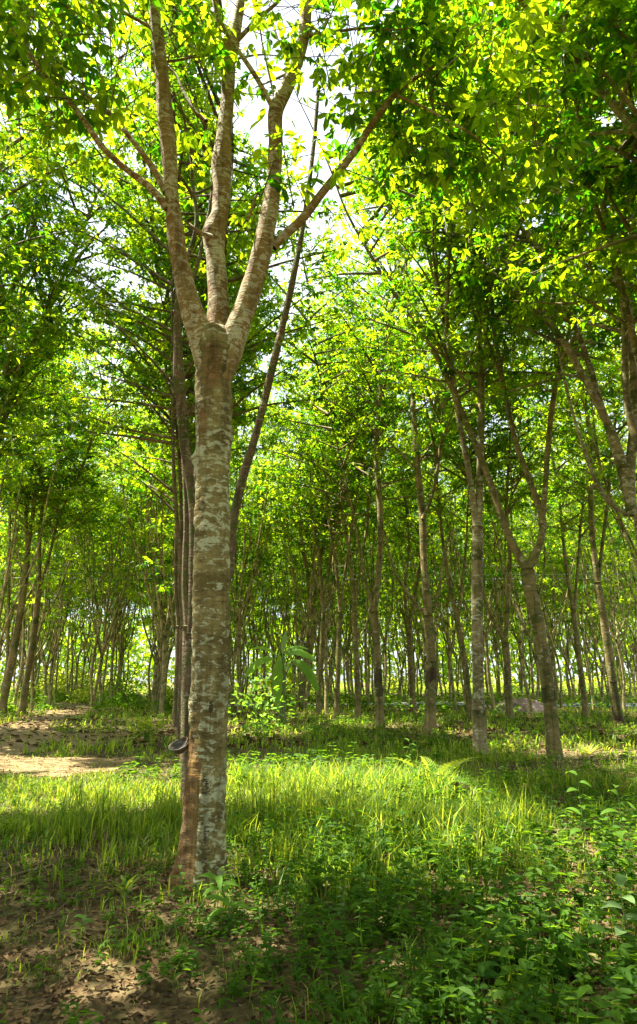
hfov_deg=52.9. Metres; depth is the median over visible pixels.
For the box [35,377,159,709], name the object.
rubber tree
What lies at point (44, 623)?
rubber tree
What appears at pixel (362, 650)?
rubber tree
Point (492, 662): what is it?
rubber tree
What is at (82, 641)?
rubber tree
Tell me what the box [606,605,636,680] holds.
rubber tree
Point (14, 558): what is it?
rubber tree
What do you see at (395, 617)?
rubber tree
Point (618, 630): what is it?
rubber tree
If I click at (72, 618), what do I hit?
rubber tree
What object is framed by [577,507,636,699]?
rubber tree
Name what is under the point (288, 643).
rubber tree
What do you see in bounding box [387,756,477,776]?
fern
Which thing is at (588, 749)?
grass tuft
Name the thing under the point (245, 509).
rubber tree
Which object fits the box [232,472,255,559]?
rubber tree
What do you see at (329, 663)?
rubber tree
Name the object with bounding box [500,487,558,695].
rubber tree
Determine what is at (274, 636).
rubber tree
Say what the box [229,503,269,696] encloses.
rubber tree
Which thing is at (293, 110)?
sky
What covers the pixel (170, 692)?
shrub
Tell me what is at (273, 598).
rubber tree
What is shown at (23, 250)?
rubber tree
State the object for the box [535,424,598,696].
rubber tree
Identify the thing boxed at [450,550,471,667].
rubber tree
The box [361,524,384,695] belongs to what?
rubber tree
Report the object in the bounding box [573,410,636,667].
rubber tree
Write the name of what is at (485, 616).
rubber tree
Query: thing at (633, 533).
rubber tree
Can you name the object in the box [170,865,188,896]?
seedling
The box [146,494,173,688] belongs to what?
rubber tree
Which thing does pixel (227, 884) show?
seedling
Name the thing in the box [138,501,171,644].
rubber tree
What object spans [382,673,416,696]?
shrub
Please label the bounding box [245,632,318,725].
banana plant
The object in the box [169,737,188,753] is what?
latex cup
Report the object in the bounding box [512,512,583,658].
rubber tree
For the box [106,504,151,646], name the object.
rubber tree
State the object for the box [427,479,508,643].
rubber tree
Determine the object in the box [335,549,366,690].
rubber tree
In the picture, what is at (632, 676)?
rubber tree
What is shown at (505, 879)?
seedling
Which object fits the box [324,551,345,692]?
rubber tree
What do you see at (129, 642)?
rubber tree
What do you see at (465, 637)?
rubber tree
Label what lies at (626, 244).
rubber tree
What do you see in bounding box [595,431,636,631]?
rubber tree
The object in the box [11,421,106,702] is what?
rubber tree
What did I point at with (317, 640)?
rubber tree
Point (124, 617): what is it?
rubber tree
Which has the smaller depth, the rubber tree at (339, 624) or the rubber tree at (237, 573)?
the rubber tree at (339, 624)
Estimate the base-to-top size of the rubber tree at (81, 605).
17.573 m
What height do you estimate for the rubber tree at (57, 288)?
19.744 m
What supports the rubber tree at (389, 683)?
on the ground at (237, 1013)
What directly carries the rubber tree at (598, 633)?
on the ground at (237, 1013)
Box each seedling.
[37,837,54,861]
[72,914,93,935]
[89,873,151,896]
[144,871,159,890]
[148,833,172,872]
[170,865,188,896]
[199,873,250,928]
[270,874,295,907]
[337,886,349,927]
[351,863,381,893]
[361,755,374,773]
[394,811,410,845]
[403,738,417,768]
[489,876,525,921]
[565,770,599,851]
[600,784,636,866]
[600,874,636,942]
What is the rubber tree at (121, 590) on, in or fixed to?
on the ground at (237, 1013)
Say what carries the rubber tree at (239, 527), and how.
on the ground at (237, 1013)
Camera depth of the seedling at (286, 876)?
3.80 m
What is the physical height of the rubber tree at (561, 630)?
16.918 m
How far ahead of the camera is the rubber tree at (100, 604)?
48.96 m
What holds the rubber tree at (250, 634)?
on the ground at (237, 1013)
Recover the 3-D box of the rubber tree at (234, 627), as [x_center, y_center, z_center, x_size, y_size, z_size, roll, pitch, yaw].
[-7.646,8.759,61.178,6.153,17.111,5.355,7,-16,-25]
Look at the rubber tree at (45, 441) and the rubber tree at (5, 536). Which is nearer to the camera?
the rubber tree at (45, 441)
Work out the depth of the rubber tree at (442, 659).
60.38 m
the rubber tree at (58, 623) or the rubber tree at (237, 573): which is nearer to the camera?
the rubber tree at (237, 573)
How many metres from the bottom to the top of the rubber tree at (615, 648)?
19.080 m
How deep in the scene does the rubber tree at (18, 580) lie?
37.52 m
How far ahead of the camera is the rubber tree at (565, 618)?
48.48 m
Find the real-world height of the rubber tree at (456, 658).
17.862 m
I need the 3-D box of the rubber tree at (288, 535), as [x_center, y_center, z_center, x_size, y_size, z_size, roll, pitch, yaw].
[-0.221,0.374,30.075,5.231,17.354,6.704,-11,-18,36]
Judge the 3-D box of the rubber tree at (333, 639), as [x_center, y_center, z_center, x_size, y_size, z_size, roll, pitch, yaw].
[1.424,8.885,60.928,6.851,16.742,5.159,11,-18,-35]
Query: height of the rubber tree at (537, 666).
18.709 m
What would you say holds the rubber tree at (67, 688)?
on the ground at (237, 1013)
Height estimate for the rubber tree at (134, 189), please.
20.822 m
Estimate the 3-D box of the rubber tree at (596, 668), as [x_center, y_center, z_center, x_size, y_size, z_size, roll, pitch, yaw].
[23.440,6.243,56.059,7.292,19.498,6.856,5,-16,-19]
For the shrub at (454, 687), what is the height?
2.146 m
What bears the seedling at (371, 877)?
on the ground at (237, 1013)
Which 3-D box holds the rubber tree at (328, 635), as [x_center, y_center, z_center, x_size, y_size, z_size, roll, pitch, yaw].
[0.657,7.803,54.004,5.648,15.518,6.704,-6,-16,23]
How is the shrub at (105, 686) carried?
on the ground at (237, 1013)
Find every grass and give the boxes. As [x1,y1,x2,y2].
[0,697,636,763]
[0,742,636,915]
[0,797,636,1023]
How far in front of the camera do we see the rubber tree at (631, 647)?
55.16 m
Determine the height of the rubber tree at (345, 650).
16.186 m
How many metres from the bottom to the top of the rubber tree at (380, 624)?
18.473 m
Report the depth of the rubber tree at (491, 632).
52.29 m
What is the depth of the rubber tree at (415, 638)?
50.00 m
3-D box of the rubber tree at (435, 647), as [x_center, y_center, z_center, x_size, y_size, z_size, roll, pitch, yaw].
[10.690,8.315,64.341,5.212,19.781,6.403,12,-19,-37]
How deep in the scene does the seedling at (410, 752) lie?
8.75 m
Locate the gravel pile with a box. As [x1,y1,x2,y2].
[485,697,561,713]
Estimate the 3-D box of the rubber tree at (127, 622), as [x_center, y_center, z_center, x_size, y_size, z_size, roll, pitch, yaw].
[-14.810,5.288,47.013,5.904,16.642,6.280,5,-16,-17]
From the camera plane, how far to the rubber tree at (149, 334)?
15.21 m
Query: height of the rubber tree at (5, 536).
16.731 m
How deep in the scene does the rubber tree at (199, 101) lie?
13.06 m
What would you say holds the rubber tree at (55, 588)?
on the ground at (237, 1013)
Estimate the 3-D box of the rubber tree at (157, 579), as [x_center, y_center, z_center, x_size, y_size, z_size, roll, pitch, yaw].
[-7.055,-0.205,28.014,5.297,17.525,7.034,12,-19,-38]
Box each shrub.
[10,681,48,699]
[17,668,81,696]
[36,680,76,696]
[42,668,96,691]
[43,665,105,696]
[65,682,97,702]
[93,674,129,694]
[95,662,150,705]
[125,713,163,740]
[166,680,173,700]
[227,665,311,735]
[258,668,310,698]
[288,676,324,698]
[340,680,353,690]
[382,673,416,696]
[401,681,424,694]
[443,677,462,692]
[484,673,513,692]
[559,679,577,689]
[575,672,606,692]
[600,672,636,695]
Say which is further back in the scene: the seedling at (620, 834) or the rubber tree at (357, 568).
the rubber tree at (357, 568)
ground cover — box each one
[0,686,636,714]
[0,703,636,790]
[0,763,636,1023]
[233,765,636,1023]
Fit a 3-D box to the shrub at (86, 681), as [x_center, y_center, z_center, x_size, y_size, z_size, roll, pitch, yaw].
[-19.798,13.749,51.849,5.487,2.802,4.994,8,-17,-27]
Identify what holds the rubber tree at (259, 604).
on the ground at (237, 1013)
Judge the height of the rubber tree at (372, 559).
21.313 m
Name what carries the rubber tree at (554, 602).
on the ground at (237, 1013)
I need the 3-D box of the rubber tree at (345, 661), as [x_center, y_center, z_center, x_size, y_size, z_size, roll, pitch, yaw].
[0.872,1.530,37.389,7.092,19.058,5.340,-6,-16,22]
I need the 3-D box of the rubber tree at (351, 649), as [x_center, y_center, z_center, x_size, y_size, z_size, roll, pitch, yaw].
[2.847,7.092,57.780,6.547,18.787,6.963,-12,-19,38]
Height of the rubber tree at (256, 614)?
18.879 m
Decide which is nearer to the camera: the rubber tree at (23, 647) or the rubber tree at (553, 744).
the rubber tree at (553, 744)
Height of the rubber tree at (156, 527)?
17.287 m
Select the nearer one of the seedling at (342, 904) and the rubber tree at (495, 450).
the seedling at (342, 904)
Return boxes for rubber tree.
[0,0,148,389]
[0,0,636,891]
[0,28,113,178]
[0,45,65,363]
[0,61,163,463]
[0,172,91,442]
[0,200,72,510]
[0,260,57,539]
[0,276,104,643]
[0,279,119,716]
[0,367,51,558]
[0,413,102,708]
[0,435,47,606]
[0,436,75,650]
[0,462,68,661]
[0,469,53,651]
[0,470,77,694]
[0,510,26,692]
[0,520,59,698]
[1,520,51,658]
[4,312,128,709]
[4,510,50,682]
[7,512,78,695]
[8,322,168,714]
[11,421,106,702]
[11,531,76,673]
[12,594,45,694]
[15,392,115,704]
[18,351,121,710]
[23,440,121,699]
[29,519,80,655]
[30,466,72,688]
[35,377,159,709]
[35,549,75,689]
[36,0,340,739]
[42,436,124,702]
[42,536,116,697]
[42,598,85,667]
[43,0,358,738]
[43,553,80,669]
[43,571,83,694]
[44,478,124,694]
[45,388,172,707]
[45,550,106,680]
[49,460,118,695]
[52,483,120,693]
[57,402,159,703]
[61,393,155,699]
[64,126,302,727]
[66,437,147,668]
[67,488,104,692]
[70,383,152,703]
[70,543,107,695]
[72,593,102,687]
[73,587,110,691]
[76,582,108,688]
[79,585,103,669]
[86,0,363,772]
[87,430,150,704]
[89,420,157,698]
[89,600,102,692]
[92,235,264,714]
[93,480,143,698]
[101,561,145,673]
[102,475,143,694]
[102,479,160,683]
[103,276,267,717]
[103,403,232,711]
[104,531,148,690]
[105,406,239,673]
[106,319,237,698]
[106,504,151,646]
[106,596,150,695]
[111,350,247,709]
[112,70,338,802]
[112,368,235,705]
[112,432,173,699]
[113,397,194,637]
[113,475,173,673]
[118,485,173,699]
[119,592,149,692]
[136,575,172,649]
[137,596,156,689]
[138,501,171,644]
[141,586,171,692]
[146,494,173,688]
[169,408,259,625]
[170,486,251,599]
[182,342,309,711]
[228,427,282,704]
[229,349,284,706]
[229,387,284,692]
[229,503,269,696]
[229,581,260,695]
[230,594,272,678]
[231,586,259,656]
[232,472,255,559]
[233,489,281,693]
[234,297,419,714]
[234,439,300,701]
[234,496,289,693]
[236,340,389,707]
[236,442,293,696]
[237,471,285,699]
[238,397,320,703]
[239,12,636,758]
[239,490,269,682]
[242,414,341,700]
[242,442,332,687]
[245,194,443,727]
[246,392,342,687]
[249,360,376,708]
[252,306,420,717]
[253,523,285,693]
[253,569,283,692]
[254,602,277,682]
[257,576,297,658]
[258,376,387,712]
[258,541,309,648]
[259,453,304,678]
[260,543,296,661]
[261,564,304,656]
[263,252,439,719]
[263,575,334,682]
[275,435,323,668]
[277,449,329,700]
[280,509,342,678]
[283,444,365,701]
[289,394,387,702]
[298,576,324,695]
[301,473,368,703]
[303,576,342,690]
[314,14,636,540]
[315,554,342,663]
[321,413,399,703]
[322,12,605,757]
[322,490,396,699]
[323,156,542,734]
[324,529,366,682]
[324,530,348,692]
[324,538,357,674]
[324,544,371,697]
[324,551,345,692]
[333,580,372,695]
[334,528,380,696]
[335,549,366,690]
[336,352,427,706]
[337,443,404,700]
[339,446,402,659]
[345,397,421,700]
[352,264,544,717]
[355,535,411,649]
[357,474,412,698]
[358,599,384,661]
[359,535,401,656]
[360,416,446,703]
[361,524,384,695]
[361,554,404,693]
[364,339,507,711]
[364,343,509,712]
[365,562,418,697]
[366,410,471,640]
[366,474,438,699]
[368,429,439,686]
[379,594,421,695]
[380,427,444,700]
[382,0,636,448]
[382,362,490,704]
[382,407,493,701]
[383,549,435,697]
[388,481,465,631]
[390,434,461,686]
[393,373,538,714]
[393,536,436,673]
[393,550,456,694]
[393,567,431,697]
[393,602,406,688]
[397,567,423,694]
[398,243,581,718]
[401,478,469,660]
[404,409,516,626]
[407,428,506,703]
[413,466,492,696]
[417,0,636,297]
[418,549,440,684]
[427,458,512,649]
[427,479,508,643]
[428,524,501,659]
[429,576,468,694]
[431,537,469,683]
[433,553,449,695]
[437,471,525,664]
[450,495,494,697]
[450,545,471,669]
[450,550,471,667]
[452,417,548,700]
[455,512,524,693]
[457,375,587,717]
[457,534,496,685]
[458,401,571,701]
[460,472,529,639]
[460,533,517,692]
[462,546,510,685]
[466,595,511,692]
[474,206,636,727]
[474,379,622,709]
[484,463,561,699]
[486,455,541,695]
[486,472,574,688]
[486,576,521,673]
[489,405,574,618]
[493,583,528,686]
[497,412,603,707]
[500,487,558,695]
[501,189,636,567]
[501,313,636,717]
[503,450,578,673]
[506,467,581,698]
[510,459,590,698]
[511,580,528,661]
[511,588,541,692]
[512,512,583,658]
[513,0,636,205]
[522,344,636,710]
[527,514,558,690]
[528,516,590,698]
[530,457,608,702]
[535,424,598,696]
[538,445,635,701]
[541,508,574,694]
[543,323,636,604]
[543,538,577,657]
[544,592,582,690]
[548,406,636,657]
[551,479,631,697]
[551,595,615,692]
[556,541,598,675]
[557,417,636,703]
[562,535,629,692]
[567,467,613,693]
[567,492,620,693]
[569,513,609,693]
[570,97,636,448]
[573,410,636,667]
[573,571,621,672]
[574,497,634,692]
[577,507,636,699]
[578,222,636,453]
[582,560,625,688]
[585,541,626,663]
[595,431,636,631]
[599,495,636,611]
[602,580,635,696]
[605,545,636,698]
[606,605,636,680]
[615,527,633,694]
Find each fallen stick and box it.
[0,848,74,881]
[21,895,80,932]
[158,906,191,946]
[539,820,593,835]
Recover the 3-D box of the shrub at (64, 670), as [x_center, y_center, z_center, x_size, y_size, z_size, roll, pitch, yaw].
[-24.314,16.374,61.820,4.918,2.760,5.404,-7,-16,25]
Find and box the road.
[228,702,636,706]
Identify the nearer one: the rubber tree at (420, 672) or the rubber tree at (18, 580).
the rubber tree at (18, 580)
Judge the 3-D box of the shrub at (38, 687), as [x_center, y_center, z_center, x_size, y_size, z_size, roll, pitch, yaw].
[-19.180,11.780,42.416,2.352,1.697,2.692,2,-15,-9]
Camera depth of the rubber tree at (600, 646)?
58.79 m
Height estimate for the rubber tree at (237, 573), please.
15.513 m
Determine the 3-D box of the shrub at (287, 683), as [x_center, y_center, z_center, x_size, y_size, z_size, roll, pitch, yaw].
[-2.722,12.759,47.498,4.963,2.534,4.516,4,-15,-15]
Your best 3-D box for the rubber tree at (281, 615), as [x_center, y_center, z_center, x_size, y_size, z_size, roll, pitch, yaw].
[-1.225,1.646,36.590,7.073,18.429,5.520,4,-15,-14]
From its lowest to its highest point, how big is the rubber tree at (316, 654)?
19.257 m
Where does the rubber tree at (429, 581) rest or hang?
on the ground at (237, 1013)
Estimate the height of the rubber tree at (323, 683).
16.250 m
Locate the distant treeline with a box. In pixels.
[0,567,636,690]
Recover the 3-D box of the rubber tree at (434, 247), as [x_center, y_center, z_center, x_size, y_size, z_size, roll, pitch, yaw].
[3.582,-4.166,14.544,7.113,18.404,6.262,5,-15,-17]
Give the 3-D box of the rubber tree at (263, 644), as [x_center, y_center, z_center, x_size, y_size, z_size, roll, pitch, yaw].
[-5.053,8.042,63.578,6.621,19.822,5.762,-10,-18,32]
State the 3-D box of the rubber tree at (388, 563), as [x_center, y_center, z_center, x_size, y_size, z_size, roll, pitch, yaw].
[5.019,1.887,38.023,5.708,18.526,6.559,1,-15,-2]
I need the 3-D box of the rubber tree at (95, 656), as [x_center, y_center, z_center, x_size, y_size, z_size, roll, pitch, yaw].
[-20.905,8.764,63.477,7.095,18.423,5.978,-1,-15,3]
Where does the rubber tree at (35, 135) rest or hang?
on the ground at (237, 1013)
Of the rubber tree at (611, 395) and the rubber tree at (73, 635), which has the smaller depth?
the rubber tree at (611, 395)
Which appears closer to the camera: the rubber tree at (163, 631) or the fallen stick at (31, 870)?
the fallen stick at (31, 870)
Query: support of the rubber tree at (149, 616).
on the ground at (237, 1013)
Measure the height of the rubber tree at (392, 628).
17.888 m
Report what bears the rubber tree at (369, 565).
on the ground at (237, 1013)
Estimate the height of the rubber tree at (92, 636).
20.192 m
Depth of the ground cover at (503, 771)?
11.93 m
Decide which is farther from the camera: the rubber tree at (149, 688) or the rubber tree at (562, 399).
the rubber tree at (149, 688)
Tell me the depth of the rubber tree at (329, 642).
64.17 m
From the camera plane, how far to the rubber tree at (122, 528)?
29.35 m
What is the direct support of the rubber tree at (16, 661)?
on the ground at (237, 1013)
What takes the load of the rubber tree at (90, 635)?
on the ground at (237, 1013)
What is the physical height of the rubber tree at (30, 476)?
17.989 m
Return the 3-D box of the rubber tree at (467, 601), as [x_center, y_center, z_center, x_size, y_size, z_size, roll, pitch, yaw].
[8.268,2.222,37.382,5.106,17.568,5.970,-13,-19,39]
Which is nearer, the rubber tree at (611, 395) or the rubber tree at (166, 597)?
the rubber tree at (611, 395)
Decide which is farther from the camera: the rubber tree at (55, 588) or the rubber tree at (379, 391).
the rubber tree at (55, 588)
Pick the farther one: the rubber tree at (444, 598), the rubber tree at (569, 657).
the rubber tree at (569, 657)
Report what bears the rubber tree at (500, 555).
on the ground at (237, 1013)
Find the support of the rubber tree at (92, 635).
on the ground at (237, 1013)
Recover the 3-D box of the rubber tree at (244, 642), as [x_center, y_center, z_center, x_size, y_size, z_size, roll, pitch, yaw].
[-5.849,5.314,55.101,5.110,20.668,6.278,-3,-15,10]
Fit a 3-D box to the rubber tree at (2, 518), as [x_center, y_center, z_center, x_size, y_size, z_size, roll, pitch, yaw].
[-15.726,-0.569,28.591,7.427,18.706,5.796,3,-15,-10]
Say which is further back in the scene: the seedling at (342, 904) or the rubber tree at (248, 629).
the rubber tree at (248, 629)
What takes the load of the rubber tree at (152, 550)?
on the ground at (237, 1013)
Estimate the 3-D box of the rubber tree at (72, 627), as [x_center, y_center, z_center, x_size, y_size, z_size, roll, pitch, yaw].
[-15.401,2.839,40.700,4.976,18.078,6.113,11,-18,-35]
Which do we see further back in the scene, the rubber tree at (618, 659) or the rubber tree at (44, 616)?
the rubber tree at (618, 659)
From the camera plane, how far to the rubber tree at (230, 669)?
57.55 m
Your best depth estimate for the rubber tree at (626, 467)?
11.88 m
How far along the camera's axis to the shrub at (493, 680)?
71.37 m
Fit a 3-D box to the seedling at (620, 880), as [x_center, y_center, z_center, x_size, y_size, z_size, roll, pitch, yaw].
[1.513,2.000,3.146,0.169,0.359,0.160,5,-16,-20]
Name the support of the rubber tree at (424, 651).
on the ground at (237, 1013)
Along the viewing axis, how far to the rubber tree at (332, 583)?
27.62 m
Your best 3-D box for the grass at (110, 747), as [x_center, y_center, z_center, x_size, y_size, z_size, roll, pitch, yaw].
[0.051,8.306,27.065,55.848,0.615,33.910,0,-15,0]
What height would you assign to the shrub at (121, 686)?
2.556 m
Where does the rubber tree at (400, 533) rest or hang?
on the ground at (237, 1013)
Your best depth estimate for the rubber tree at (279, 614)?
54.59 m
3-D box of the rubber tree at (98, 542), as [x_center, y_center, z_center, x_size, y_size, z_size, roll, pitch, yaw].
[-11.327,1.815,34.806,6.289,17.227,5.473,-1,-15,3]
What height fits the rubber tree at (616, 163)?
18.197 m
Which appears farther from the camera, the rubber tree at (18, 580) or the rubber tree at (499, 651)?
the rubber tree at (499, 651)
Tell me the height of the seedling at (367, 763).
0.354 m
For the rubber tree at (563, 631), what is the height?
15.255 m
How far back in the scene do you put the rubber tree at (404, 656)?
61.88 m
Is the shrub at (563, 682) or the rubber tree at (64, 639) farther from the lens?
the shrub at (563, 682)
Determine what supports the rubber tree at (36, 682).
on the ground at (237, 1013)
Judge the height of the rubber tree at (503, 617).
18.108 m
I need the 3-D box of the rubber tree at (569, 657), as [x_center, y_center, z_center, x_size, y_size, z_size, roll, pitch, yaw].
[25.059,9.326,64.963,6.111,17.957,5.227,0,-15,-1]
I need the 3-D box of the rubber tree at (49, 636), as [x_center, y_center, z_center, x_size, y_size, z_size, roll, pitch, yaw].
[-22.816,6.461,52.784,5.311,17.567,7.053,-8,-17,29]
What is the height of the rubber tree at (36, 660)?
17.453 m
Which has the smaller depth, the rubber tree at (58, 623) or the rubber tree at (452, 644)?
the rubber tree at (452, 644)
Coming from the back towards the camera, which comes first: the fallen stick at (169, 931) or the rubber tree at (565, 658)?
the rubber tree at (565, 658)
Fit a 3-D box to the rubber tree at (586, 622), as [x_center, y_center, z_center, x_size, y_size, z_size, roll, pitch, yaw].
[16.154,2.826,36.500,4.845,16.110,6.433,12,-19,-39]
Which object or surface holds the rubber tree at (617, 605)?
on the ground at (237, 1013)
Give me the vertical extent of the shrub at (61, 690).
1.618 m
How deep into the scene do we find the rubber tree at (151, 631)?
55.45 m
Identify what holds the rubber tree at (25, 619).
on the ground at (237, 1013)
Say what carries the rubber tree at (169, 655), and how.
on the ground at (237, 1013)
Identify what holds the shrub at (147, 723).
on the ground at (237, 1013)
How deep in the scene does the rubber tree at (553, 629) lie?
55.13 m
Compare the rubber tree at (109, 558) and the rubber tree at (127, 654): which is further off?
the rubber tree at (127, 654)
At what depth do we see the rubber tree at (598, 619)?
64.29 m
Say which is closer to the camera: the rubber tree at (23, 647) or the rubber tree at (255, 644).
the rubber tree at (23, 647)
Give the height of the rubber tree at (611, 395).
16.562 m
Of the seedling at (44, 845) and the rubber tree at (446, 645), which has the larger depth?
the rubber tree at (446, 645)
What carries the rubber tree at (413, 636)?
on the ground at (237, 1013)
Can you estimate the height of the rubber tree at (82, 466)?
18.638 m
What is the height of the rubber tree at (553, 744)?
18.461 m
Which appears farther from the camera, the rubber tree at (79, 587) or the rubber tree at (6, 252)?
the rubber tree at (79, 587)
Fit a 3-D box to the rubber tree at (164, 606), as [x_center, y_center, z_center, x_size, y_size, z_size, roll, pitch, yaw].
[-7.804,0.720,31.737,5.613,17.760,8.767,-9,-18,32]
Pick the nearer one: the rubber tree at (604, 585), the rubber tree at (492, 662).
the rubber tree at (604, 585)
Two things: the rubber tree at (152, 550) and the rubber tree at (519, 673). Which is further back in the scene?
the rubber tree at (519, 673)
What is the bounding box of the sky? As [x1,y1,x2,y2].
[0,0,636,682]
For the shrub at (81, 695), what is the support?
on the ground at (237, 1013)
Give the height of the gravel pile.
0.777 m
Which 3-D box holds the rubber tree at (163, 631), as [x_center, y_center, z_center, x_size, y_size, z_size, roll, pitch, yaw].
[-5.958,-1.881,26.966,7.848,20.180,6.124,-1,-15,4]
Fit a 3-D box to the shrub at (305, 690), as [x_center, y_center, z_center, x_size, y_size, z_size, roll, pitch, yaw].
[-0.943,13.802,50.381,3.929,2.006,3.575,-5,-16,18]
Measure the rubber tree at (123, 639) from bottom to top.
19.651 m
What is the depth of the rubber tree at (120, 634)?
43.55 m
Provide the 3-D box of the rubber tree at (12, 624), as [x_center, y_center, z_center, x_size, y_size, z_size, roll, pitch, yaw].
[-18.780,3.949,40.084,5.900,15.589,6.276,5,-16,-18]
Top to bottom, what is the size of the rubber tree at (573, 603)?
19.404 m
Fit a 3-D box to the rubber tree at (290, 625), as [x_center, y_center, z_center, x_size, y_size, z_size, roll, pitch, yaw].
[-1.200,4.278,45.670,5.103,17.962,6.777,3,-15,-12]
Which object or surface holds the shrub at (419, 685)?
on the ground at (237, 1013)
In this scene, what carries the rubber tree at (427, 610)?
on the ground at (237, 1013)
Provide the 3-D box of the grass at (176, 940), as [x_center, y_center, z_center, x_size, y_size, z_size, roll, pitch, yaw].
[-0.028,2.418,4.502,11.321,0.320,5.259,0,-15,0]
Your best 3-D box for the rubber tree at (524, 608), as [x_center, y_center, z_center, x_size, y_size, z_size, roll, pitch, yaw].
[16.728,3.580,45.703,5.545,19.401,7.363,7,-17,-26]
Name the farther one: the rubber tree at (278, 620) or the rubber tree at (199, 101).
the rubber tree at (278, 620)
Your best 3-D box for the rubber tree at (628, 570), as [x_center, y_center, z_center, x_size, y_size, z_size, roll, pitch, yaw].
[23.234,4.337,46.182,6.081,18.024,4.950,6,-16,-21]
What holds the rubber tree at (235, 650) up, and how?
on the ground at (237, 1013)
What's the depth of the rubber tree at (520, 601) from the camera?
41.98 m
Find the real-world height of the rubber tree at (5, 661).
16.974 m
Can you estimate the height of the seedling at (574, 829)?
0.648 m
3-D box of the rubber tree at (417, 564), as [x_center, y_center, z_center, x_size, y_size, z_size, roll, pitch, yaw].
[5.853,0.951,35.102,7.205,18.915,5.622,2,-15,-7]
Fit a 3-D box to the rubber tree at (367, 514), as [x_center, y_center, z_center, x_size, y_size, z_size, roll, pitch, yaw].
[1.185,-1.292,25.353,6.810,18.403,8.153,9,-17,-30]
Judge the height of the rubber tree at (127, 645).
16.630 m
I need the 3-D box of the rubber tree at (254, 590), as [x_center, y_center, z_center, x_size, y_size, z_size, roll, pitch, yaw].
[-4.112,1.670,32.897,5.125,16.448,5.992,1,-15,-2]
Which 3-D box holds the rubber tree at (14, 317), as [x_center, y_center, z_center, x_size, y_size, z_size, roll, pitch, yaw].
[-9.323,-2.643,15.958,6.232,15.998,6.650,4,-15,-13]
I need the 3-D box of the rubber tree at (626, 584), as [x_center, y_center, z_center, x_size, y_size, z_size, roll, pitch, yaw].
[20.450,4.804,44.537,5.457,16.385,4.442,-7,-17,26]
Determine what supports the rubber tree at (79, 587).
on the ground at (237, 1013)
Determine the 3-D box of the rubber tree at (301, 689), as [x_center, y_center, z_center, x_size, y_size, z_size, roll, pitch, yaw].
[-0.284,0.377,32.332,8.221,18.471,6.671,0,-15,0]
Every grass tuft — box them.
[453,783,486,803]
[488,777,541,791]
[575,743,602,753]
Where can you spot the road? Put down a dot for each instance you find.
(462, 703)
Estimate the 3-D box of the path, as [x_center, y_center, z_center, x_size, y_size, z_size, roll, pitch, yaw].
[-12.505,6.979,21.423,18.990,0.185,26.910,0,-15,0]
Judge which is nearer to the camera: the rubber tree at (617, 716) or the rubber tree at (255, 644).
the rubber tree at (617, 716)
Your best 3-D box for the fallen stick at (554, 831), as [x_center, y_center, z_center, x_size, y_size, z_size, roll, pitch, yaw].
[2.146,2.740,5.561,0.566,0.096,0.126,6,-16,-21]
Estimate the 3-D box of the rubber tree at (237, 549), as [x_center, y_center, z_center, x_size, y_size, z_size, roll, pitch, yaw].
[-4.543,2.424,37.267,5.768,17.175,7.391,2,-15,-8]
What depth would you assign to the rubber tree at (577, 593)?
41.38 m
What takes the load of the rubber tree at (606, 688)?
on the ground at (237, 1013)
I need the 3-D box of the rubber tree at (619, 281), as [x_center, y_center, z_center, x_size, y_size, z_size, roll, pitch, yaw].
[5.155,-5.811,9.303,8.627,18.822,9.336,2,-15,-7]
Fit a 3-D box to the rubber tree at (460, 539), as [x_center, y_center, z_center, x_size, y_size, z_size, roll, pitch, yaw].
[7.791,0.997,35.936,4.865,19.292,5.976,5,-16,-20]
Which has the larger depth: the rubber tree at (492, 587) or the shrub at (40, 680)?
the shrub at (40, 680)
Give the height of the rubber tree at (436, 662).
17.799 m
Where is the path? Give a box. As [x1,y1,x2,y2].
[0,707,142,776]
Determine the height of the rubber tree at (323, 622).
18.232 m
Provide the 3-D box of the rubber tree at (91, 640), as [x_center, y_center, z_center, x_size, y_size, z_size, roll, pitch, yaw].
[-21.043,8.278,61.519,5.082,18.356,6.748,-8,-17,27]
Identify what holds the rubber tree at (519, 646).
on the ground at (237, 1013)
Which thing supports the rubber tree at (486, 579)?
on the ground at (237, 1013)
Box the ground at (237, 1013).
[0,683,636,1023]
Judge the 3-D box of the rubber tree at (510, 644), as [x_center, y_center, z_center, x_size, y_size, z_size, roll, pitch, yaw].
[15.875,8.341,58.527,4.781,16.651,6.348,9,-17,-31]

